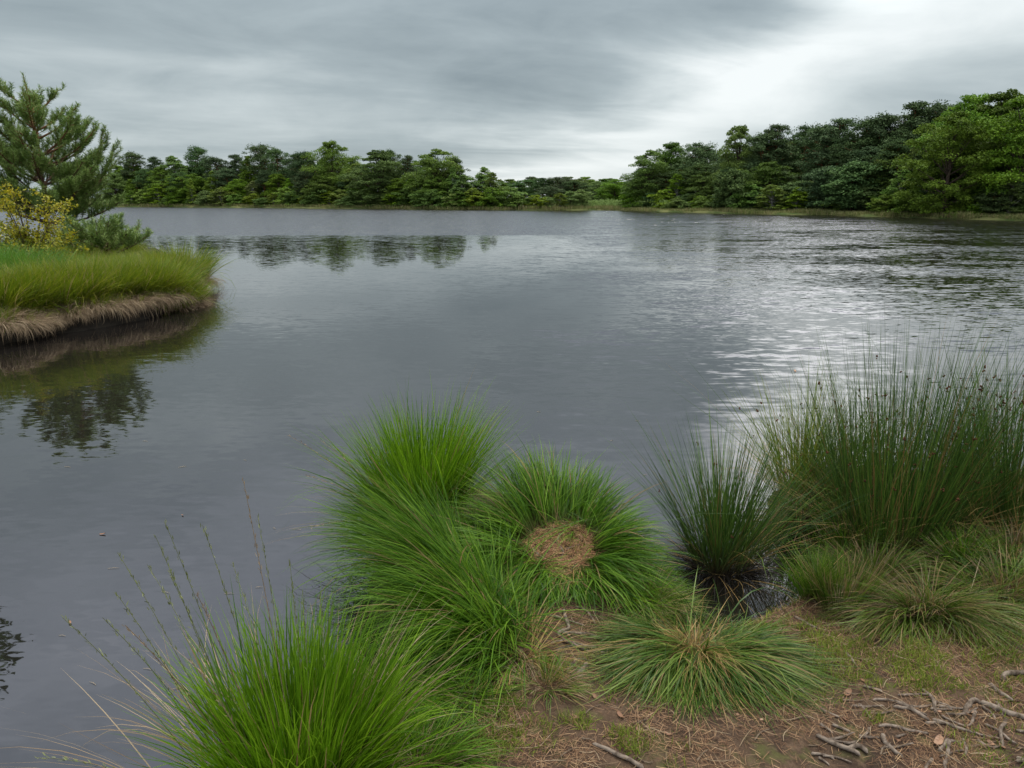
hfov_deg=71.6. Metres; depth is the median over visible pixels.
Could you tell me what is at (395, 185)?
broadleaf tree
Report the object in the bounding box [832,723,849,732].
bare root
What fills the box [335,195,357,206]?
leafy shrub
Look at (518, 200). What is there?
leafy shrub
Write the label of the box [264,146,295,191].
pine tree
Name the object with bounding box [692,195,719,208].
leafy shrub
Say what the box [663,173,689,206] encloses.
birch tree
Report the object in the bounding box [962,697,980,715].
bare root
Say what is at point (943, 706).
bare root
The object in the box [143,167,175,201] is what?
broadleaf tree
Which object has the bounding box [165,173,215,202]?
broadleaf tree
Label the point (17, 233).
leafy shrub
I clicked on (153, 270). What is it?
grass tussock
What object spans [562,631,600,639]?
bare root
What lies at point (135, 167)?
broadleaf tree
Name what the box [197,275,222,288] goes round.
grass tussock
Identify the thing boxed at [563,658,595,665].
bare root
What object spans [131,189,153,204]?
leafy shrub
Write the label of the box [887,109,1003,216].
broadleaf tree
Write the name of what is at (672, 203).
leafy shrub
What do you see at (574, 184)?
pine tree
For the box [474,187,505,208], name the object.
leafy shrub
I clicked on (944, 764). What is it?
bare root
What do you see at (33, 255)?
grass tussock
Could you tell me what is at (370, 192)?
leafy shrub
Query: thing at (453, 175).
birch tree
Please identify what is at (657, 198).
leafy shrub
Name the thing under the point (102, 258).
grass tussock
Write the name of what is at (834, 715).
bare root
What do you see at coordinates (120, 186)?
broadleaf tree
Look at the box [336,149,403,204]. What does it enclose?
broadleaf tree
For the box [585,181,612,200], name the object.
broadleaf tree
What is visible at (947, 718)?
bare root
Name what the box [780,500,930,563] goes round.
grass tussock
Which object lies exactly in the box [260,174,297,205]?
broadleaf tree
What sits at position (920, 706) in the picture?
bare root
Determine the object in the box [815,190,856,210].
leafy shrub
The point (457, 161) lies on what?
pine tree
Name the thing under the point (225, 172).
pine tree
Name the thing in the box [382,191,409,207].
leafy shrub
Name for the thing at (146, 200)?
leafy shrub
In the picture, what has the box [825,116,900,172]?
pine tree
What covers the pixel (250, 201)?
leafy shrub
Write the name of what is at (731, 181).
pine tree
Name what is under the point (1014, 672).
bare root
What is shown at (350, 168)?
birch tree
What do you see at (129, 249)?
grass tussock
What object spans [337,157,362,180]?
broadleaf tree
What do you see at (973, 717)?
bare root
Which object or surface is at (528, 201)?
birch tree
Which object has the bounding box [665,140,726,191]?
pine tree
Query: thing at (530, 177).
broadleaf tree
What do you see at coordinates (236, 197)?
leafy shrub
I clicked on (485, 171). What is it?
birch tree
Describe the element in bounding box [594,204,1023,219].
reeds
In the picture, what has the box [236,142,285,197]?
pine tree
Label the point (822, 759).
bare root
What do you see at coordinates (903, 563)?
grass tussock
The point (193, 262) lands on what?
grass tussock
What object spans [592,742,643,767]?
bare root
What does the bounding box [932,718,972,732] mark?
bare root
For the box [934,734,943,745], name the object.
dead leaf
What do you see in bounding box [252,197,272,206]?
leafy shrub
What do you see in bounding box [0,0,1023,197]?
sky
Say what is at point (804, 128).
pine tree
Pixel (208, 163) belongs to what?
pine tree
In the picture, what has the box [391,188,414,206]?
leafy shrub
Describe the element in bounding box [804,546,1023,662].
grass tussock
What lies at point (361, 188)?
broadleaf tree
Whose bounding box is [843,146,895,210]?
pine tree
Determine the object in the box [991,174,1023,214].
birch tree
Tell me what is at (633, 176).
pine tree
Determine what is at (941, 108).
pine tree
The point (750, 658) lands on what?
grass tussock
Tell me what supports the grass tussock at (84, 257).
on the ground at (104, 321)
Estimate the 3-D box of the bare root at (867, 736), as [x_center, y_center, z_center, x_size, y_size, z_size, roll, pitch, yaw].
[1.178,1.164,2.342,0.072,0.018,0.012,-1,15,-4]
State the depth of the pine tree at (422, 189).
118.29 m
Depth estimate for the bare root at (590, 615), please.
3.09 m
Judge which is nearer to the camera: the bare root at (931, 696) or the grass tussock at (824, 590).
the bare root at (931, 696)
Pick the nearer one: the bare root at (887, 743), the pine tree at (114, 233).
the bare root at (887, 743)
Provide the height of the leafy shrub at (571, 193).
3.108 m
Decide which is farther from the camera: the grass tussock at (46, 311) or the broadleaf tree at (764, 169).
the broadleaf tree at (764, 169)
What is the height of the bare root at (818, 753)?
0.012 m
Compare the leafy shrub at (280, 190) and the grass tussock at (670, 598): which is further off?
the leafy shrub at (280, 190)
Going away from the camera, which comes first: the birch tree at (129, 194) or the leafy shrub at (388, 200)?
the leafy shrub at (388, 200)
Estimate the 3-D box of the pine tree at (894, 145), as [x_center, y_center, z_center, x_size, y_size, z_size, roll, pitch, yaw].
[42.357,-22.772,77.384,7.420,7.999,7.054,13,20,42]
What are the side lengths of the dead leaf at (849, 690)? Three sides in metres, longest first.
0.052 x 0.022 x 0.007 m
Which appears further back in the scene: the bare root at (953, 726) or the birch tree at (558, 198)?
the birch tree at (558, 198)
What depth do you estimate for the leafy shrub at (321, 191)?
129.45 m
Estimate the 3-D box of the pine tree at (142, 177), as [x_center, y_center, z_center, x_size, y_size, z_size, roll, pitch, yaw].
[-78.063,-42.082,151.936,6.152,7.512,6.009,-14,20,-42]
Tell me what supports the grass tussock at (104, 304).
on the ground at (104, 321)
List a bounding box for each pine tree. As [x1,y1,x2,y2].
[0,71,125,243]
[53,211,153,254]
[112,150,151,191]
[132,169,154,190]
[144,156,167,199]
[158,172,202,193]
[172,145,215,192]
[199,155,232,186]
[207,168,240,189]
[225,154,242,178]
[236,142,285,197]
[253,170,272,196]
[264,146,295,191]
[281,151,321,190]
[284,155,306,194]
[289,169,315,194]
[334,180,351,192]
[383,148,402,200]
[398,155,419,182]
[407,181,438,198]
[438,157,470,181]
[445,179,481,194]
[507,179,538,195]
[525,178,557,194]
[533,187,564,201]
[536,177,587,198]
[560,180,593,203]
[623,171,643,188]
[641,193,666,207]
[648,172,683,198]
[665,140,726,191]
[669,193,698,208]
[673,163,713,192]
[703,148,722,166]
[708,167,751,206]
[709,186,748,207]
[712,167,732,185]
[739,131,799,177]
[740,190,779,208]
[741,160,774,189]
[754,123,803,170]
[756,168,800,188]
[778,180,813,207]
[780,121,820,182]
[792,123,852,181]
[797,164,842,208]
[806,117,860,166]
[813,159,885,210]
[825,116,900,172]
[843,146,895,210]
[843,186,889,210]
[852,110,906,167]
[860,136,929,187]
[875,100,944,157]
[878,99,955,168]
[893,151,953,189]
[908,189,960,212]
[937,140,970,178]
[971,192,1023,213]
[983,182,1023,211]
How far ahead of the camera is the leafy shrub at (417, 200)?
116.03 m
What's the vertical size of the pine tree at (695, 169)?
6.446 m
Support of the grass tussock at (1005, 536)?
on the ground at (786, 760)
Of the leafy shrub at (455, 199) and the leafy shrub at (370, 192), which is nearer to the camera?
the leafy shrub at (455, 199)
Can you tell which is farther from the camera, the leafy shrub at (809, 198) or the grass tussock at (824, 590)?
the leafy shrub at (809, 198)
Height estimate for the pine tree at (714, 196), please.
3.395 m
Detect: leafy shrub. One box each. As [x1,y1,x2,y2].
[0,179,89,257]
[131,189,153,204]
[138,197,155,204]
[163,191,187,206]
[193,190,216,205]
[207,187,235,204]
[224,194,248,205]
[243,193,262,204]
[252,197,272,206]
[271,187,297,205]
[279,190,301,205]
[299,186,331,206]
[301,193,318,205]
[328,189,349,204]
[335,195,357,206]
[355,187,382,206]
[362,193,386,206]
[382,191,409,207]
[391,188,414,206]
[408,189,433,207]
[418,189,445,208]
[441,193,461,208]
[442,190,469,209]
[464,192,495,208]
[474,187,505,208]
[493,186,527,208]
[507,195,533,208]
[524,195,548,208]
[534,196,557,207]
[560,191,582,207]
[566,189,591,206]
[618,190,640,207]
[624,192,646,207]
[647,190,679,208]
[661,197,688,208]
[688,195,708,208]
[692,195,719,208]
[726,184,776,209]
[772,190,794,209]
[793,191,822,209]
[799,194,819,209]
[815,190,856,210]
[834,205,858,211]
[865,194,897,212]
[866,189,892,211]
[887,189,923,216]
[932,189,976,212]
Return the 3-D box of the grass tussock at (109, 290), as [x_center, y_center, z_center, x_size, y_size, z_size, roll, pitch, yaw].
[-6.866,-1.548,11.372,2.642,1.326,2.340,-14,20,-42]
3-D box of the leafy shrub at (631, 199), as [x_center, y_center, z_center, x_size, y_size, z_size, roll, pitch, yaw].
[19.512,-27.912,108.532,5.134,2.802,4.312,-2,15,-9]
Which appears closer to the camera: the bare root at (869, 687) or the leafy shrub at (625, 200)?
the bare root at (869, 687)
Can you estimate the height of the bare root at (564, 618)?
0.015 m
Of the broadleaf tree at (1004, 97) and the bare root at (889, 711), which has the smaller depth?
the bare root at (889, 711)
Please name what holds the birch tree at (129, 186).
on the ground at (862, 215)
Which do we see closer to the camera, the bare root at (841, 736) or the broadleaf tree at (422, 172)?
the bare root at (841, 736)
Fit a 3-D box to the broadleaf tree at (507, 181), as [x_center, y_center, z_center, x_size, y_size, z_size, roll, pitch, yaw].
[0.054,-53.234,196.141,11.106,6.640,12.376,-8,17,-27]
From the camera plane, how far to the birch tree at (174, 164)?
150.62 m
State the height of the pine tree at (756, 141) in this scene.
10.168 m
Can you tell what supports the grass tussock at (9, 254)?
on the ground at (104, 321)
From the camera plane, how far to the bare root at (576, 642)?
2.89 m
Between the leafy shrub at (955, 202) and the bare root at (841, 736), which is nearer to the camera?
the bare root at (841, 736)
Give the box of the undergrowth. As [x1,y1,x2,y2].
[578,198,739,208]
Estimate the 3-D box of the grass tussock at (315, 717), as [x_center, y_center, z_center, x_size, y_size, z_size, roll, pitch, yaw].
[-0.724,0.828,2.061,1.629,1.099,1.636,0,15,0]
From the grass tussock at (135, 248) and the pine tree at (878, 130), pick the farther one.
the pine tree at (878, 130)
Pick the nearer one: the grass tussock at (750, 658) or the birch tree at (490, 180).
the grass tussock at (750, 658)
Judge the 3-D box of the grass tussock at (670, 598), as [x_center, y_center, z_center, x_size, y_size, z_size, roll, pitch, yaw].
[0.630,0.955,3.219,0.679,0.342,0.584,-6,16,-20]
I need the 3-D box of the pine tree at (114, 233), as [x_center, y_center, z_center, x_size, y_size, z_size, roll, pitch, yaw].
[-9.005,-3.240,15.533,1.982,1.136,2.033,-12,19,-39]
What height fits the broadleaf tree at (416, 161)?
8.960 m
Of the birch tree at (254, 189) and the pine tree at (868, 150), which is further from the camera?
the birch tree at (254, 189)
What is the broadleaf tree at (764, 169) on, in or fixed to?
on the ground at (862, 215)
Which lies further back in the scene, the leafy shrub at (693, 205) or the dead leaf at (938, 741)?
the leafy shrub at (693, 205)
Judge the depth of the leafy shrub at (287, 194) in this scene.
133.12 m
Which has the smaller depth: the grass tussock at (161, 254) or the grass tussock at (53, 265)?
the grass tussock at (53, 265)
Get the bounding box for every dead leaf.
[844,688,851,695]
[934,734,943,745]
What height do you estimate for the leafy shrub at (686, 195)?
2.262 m
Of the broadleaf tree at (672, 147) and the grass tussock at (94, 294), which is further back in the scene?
the broadleaf tree at (672, 147)
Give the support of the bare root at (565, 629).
on the ground at (786, 760)
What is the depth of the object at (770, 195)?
85.46 m
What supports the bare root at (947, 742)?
on the ground at (786, 760)
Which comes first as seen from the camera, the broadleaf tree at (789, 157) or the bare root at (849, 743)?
the bare root at (849, 743)
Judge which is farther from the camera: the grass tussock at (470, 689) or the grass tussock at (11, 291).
the grass tussock at (11, 291)
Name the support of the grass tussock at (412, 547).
on the ground at (786, 760)
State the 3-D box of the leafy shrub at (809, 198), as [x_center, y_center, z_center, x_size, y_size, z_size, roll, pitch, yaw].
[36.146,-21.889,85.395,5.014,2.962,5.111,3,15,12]
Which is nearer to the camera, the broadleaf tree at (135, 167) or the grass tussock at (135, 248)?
the grass tussock at (135, 248)
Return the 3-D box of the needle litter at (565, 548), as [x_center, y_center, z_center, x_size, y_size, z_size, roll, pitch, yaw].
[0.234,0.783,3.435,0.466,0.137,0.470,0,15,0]
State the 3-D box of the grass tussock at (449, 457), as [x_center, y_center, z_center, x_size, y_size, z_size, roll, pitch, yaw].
[-0.552,0.481,3.882,1.565,1.049,1.558,0,15,0]
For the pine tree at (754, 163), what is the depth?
93.48 m
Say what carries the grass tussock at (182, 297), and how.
on the ground at (104, 321)
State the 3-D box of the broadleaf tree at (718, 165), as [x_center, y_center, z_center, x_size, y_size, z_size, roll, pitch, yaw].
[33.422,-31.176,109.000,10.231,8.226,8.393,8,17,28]
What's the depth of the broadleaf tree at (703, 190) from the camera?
98.26 m
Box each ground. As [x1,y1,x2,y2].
[0,247,168,345]
[31,199,1023,220]
[360,468,1023,767]
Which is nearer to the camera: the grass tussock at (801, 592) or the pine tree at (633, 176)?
the grass tussock at (801, 592)
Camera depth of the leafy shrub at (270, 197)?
134.74 m
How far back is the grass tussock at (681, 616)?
3.11 m
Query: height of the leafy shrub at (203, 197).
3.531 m
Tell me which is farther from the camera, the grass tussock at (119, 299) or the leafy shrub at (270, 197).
the leafy shrub at (270, 197)
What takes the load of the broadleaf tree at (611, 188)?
on the ground at (862, 215)
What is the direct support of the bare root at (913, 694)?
on the ground at (786, 760)
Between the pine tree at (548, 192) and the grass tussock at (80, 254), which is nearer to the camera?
the grass tussock at (80, 254)
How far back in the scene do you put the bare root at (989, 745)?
2.32 m
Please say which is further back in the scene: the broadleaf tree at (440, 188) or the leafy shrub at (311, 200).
the leafy shrub at (311, 200)
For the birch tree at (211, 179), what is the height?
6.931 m
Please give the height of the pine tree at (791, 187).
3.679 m
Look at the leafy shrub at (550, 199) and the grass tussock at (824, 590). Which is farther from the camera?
the leafy shrub at (550, 199)
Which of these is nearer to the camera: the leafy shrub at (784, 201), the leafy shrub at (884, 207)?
the leafy shrub at (884, 207)
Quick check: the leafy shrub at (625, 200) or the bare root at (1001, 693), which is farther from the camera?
the leafy shrub at (625, 200)
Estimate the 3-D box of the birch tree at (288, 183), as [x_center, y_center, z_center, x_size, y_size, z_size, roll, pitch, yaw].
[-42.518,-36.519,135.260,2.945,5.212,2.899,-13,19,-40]
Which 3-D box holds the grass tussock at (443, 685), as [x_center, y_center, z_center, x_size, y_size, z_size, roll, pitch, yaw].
[-0.431,1.063,2.605,0.979,0.412,0.907,0,15,0]
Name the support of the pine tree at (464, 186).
on the ground at (862, 215)
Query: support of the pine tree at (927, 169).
on the ground at (862, 215)
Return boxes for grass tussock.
[0,234,73,268]
[0,240,100,273]
[0,249,107,288]
[0,253,134,317]
[0,254,114,323]
[0,259,98,324]
[0,260,68,335]
[0,264,94,331]
[0,302,56,341]
[0,307,68,344]
[1,477,527,767]
[2,248,167,322]
[2,252,134,319]
[10,305,67,330]
[30,312,75,332]
[41,250,128,265]
[45,239,117,258]
[48,300,100,325]
[50,248,111,261]
[50,252,162,313]
[50,291,139,325]
[54,252,190,316]
[60,253,143,267]
[61,246,129,260]
[64,251,151,264]
[75,245,151,257]
[81,257,189,304]
[82,252,204,312]
[82,287,155,318]
[93,251,184,268]
[95,288,176,314]
[101,248,214,309]
[106,247,188,262]
[108,246,214,285]
[119,241,151,254]
[119,241,152,255]
[124,237,244,287]
[124,246,196,262]
[127,262,199,301]
[139,285,200,316]
[150,270,224,312]
[154,268,226,312]
[169,294,214,310]
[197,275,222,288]
[267,369,549,578]
[278,432,616,720]
[300,605,518,762]
[372,694,521,767]
[387,645,540,720]
[427,437,701,629]
[495,644,600,715]
[548,564,870,732]
[581,554,726,631]
[645,589,752,640]
[743,477,866,553]
[768,537,876,600]
[776,534,914,613]
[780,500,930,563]
[799,522,947,597]
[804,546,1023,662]
[891,515,1023,590]
[894,530,1023,618]
[940,502,1023,575]
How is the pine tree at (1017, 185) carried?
on the ground at (862, 215)
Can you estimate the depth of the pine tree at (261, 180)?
140.13 m
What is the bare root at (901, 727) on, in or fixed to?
on the ground at (786, 760)
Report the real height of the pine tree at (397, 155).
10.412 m
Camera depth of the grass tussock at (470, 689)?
2.58 m
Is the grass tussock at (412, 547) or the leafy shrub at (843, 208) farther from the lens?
the leafy shrub at (843, 208)
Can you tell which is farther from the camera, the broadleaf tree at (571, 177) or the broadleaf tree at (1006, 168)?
the broadleaf tree at (571, 177)
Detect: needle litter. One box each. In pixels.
[519,520,604,577]
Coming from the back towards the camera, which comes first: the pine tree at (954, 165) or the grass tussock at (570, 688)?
the pine tree at (954, 165)
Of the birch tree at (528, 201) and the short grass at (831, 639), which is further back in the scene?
the birch tree at (528, 201)
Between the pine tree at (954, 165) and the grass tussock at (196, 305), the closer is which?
the grass tussock at (196, 305)
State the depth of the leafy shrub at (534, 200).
110.17 m
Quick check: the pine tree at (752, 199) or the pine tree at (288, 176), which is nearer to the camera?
the pine tree at (752, 199)
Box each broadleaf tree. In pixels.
[100,174,135,202]
[103,165,123,198]
[113,165,151,203]
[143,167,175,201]
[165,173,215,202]
[185,163,212,193]
[222,179,251,202]
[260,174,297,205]
[298,179,340,205]
[299,140,366,200]
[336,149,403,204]
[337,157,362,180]
[343,183,370,203]
[384,178,413,205]
[401,148,472,205]
[401,160,426,186]
[407,165,441,187]
[411,176,450,205]
[457,175,505,205]
[498,179,526,198]
[524,176,539,199]
[545,176,583,201]
[578,177,595,183]
[578,178,593,188]
[585,178,613,199]
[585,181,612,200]
[593,179,627,199]
[602,181,630,199]
[619,149,681,207]
[620,174,661,202]
[650,141,694,198]
[679,171,716,207]
[707,156,730,194]
[708,125,765,183]
[740,161,803,205]
[763,142,806,171]
[855,147,911,201]
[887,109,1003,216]
[897,142,960,193]
[904,92,1019,191]
[930,88,1023,194]
[960,146,1023,202]
[961,95,1023,214]
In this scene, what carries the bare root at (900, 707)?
on the ground at (786, 760)
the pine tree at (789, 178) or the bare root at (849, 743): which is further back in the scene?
the pine tree at (789, 178)
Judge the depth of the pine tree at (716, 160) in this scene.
112.00 m
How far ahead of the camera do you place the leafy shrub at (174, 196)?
143.79 m
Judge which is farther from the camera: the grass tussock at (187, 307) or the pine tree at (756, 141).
the pine tree at (756, 141)
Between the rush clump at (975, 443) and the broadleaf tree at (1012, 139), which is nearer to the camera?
the rush clump at (975, 443)
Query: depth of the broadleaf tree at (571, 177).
196.32 m
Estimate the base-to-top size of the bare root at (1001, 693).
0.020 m
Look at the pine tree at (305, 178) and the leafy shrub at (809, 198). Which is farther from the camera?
the pine tree at (305, 178)
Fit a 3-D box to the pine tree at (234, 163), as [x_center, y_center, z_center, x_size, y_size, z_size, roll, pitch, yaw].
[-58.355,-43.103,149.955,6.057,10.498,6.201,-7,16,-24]
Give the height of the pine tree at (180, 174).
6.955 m
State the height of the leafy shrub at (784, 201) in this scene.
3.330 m
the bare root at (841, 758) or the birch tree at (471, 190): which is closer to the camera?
the bare root at (841, 758)
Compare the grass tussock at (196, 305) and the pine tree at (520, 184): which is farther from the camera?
the pine tree at (520, 184)
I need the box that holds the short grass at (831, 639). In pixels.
[401,519,1023,767]
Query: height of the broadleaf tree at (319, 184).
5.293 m
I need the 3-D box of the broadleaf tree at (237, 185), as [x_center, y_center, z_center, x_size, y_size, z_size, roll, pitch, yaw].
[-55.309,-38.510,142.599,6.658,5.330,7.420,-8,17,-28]
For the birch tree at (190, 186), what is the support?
on the ground at (862, 215)
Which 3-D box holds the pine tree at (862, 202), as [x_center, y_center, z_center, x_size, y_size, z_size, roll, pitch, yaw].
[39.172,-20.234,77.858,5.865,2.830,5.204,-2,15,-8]
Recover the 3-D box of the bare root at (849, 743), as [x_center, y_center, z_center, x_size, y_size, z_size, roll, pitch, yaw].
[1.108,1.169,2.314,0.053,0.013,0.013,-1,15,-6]
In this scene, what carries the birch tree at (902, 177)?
on the ground at (862, 215)
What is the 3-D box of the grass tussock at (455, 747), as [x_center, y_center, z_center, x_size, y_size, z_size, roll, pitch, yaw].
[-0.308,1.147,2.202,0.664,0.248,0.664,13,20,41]
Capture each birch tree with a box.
[123,179,138,203]
[124,190,139,204]
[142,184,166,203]
[152,156,189,198]
[161,177,181,202]
[185,179,196,204]
[202,171,217,202]
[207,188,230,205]
[238,156,262,196]
[243,181,263,203]
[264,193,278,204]
[282,178,293,199]
[320,191,335,204]
[342,163,366,205]
[354,195,366,204]
[379,190,396,205]
[399,179,418,205]
[433,194,447,206]
[443,166,458,196]
[449,175,472,205]
[462,188,484,206]
[474,167,495,192]
[483,172,505,204]
[492,198,506,206]
[498,181,509,203]
[520,199,533,206]
[550,193,568,206]
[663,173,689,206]
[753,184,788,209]
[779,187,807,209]
[882,169,923,209]
[900,146,920,179]
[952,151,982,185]
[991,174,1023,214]
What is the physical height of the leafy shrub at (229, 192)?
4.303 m
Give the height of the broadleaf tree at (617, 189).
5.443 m
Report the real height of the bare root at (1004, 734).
0.012 m
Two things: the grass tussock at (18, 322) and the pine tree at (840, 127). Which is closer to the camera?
the grass tussock at (18, 322)
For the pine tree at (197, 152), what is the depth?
152.90 m
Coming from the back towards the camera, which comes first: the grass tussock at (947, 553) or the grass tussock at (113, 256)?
the grass tussock at (113, 256)
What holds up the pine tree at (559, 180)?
on the ground at (862, 215)
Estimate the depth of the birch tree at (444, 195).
114.91 m
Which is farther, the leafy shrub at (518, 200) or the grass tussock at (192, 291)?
the leafy shrub at (518, 200)
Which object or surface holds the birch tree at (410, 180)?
on the ground at (862, 215)
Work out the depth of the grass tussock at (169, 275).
12.31 m
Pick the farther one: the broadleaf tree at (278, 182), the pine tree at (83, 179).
the broadleaf tree at (278, 182)
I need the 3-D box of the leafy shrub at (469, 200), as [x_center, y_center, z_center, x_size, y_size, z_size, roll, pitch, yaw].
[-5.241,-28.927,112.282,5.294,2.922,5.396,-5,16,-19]
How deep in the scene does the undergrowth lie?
108.10 m
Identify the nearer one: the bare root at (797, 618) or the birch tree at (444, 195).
the bare root at (797, 618)
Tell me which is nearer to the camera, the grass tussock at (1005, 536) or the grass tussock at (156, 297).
the grass tussock at (1005, 536)
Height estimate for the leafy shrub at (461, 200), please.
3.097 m
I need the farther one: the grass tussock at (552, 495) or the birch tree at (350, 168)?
the birch tree at (350, 168)
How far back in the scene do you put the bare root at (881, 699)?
2.53 m
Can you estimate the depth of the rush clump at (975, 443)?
3.86 m
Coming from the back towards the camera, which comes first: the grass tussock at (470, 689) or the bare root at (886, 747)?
the grass tussock at (470, 689)
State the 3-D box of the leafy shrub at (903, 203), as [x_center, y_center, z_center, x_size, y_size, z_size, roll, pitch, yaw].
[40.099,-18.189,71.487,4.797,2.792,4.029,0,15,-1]
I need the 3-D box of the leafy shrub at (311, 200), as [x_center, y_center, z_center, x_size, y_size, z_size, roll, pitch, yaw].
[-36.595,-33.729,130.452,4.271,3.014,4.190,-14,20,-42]
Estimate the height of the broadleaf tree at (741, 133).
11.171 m
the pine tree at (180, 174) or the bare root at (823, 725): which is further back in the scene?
the pine tree at (180, 174)
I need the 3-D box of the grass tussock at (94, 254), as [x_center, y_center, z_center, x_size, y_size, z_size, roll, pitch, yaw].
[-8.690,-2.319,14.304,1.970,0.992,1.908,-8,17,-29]
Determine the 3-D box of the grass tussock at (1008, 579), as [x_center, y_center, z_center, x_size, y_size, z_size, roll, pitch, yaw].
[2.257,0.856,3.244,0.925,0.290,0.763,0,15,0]
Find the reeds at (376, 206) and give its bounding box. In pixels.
[29,202,615,209]
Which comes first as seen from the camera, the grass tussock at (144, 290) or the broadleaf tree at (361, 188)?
the grass tussock at (144, 290)
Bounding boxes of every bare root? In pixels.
[544,614,583,625]
[547,643,579,654]
[551,640,599,646]
[557,609,606,653]
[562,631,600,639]
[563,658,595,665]
[575,606,598,626]
[576,662,588,673]
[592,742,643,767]
[793,616,817,628]
[811,752,834,759]
[815,733,860,755]
[818,756,828,764]
[819,723,833,733]
[820,707,840,717]
[823,755,851,762]
[829,732,854,739]
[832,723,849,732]
[844,740,858,744]
[848,743,867,752]
[851,704,883,707]
[859,735,878,738]
[863,685,881,691]
[871,710,892,714]
[873,698,905,702]
[879,723,928,734]
[880,733,902,757]
[880,743,914,748]
[893,700,929,720]
[893,705,926,715]
[895,733,908,737]
[898,693,927,695]
[911,703,931,707]
[922,688,936,713]
[924,721,945,724]
[924,757,932,767]
[930,707,952,710]
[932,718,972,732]
[937,704,962,709]
[938,738,950,762]
[939,749,962,757]
[941,715,965,726]
[943,757,952,767]
[945,707,977,715]
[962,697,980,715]
[962,738,967,755]
[964,710,976,726]
[973,732,999,738]
[978,741,1003,747]
[980,700,1023,719]
[981,706,995,719]
[984,723,1017,744]
[988,683,1012,701]
[998,717,1007,744]
[1001,670,1023,681]
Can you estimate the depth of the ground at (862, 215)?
95.08 m
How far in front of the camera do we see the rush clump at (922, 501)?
3.62 m
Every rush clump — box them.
[605,384,895,620]
[642,292,1023,572]
[685,347,931,543]
[736,371,946,547]
[804,314,1023,557]
[875,356,1023,541]
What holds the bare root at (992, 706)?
on the ground at (786, 760)
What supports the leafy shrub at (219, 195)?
on the ground at (862, 215)
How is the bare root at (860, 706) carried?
on the ground at (786, 760)
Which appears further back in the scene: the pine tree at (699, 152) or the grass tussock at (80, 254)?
the pine tree at (699, 152)
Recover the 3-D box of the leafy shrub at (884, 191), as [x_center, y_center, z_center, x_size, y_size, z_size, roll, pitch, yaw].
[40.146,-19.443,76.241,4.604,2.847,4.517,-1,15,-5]
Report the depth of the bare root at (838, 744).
2.30 m
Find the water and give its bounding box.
[0,207,1023,767]
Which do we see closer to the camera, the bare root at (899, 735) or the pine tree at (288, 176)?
the bare root at (899, 735)
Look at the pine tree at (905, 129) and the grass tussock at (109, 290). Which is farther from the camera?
the pine tree at (905, 129)
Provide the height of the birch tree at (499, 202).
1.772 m
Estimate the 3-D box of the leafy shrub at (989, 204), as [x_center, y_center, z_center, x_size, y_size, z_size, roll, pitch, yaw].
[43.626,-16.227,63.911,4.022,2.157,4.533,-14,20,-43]
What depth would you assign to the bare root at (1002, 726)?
2.38 m
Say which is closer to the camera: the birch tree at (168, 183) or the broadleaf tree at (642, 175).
the broadleaf tree at (642, 175)
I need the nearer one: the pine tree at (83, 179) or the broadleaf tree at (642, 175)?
the pine tree at (83, 179)
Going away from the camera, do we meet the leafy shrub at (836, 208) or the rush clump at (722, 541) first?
the rush clump at (722, 541)
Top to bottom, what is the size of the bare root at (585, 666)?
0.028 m
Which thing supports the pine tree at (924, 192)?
on the ground at (862, 215)
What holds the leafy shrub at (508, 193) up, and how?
on the ground at (862, 215)
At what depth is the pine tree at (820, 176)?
80.87 m
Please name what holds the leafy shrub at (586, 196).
on the ground at (862, 215)
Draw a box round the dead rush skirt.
[647,523,807,600]
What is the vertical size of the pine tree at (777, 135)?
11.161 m
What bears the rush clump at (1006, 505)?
on the ground at (786, 760)
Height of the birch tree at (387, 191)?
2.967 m
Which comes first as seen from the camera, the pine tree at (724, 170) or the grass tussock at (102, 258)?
the grass tussock at (102, 258)
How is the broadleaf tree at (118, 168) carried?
on the ground at (862, 215)
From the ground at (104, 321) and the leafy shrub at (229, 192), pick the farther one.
the leafy shrub at (229, 192)
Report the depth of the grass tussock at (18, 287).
10.20 m
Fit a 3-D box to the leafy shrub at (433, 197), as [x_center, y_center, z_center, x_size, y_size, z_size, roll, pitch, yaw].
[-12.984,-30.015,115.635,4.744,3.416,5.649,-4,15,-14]
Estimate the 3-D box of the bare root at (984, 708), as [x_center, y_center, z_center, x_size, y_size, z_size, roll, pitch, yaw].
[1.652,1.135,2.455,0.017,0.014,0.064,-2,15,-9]
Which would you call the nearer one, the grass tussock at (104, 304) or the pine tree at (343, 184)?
the grass tussock at (104, 304)
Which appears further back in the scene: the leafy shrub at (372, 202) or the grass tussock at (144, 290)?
the leafy shrub at (372, 202)
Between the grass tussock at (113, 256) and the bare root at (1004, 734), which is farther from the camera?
the grass tussock at (113, 256)
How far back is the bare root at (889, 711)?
2.47 m
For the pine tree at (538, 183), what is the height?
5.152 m
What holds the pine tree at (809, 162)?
on the ground at (862, 215)
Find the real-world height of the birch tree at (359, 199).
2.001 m
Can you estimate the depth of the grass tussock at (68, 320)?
10.23 m
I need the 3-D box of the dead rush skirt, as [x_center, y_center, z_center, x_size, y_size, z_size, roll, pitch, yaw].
[1.119,0.995,3.805,0.985,0.393,0.798,0,15,0]
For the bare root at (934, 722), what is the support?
on the ground at (786, 760)
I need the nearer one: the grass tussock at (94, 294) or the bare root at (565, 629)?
the bare root at (565, 629)
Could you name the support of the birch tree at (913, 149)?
on the ground at (862, 215)

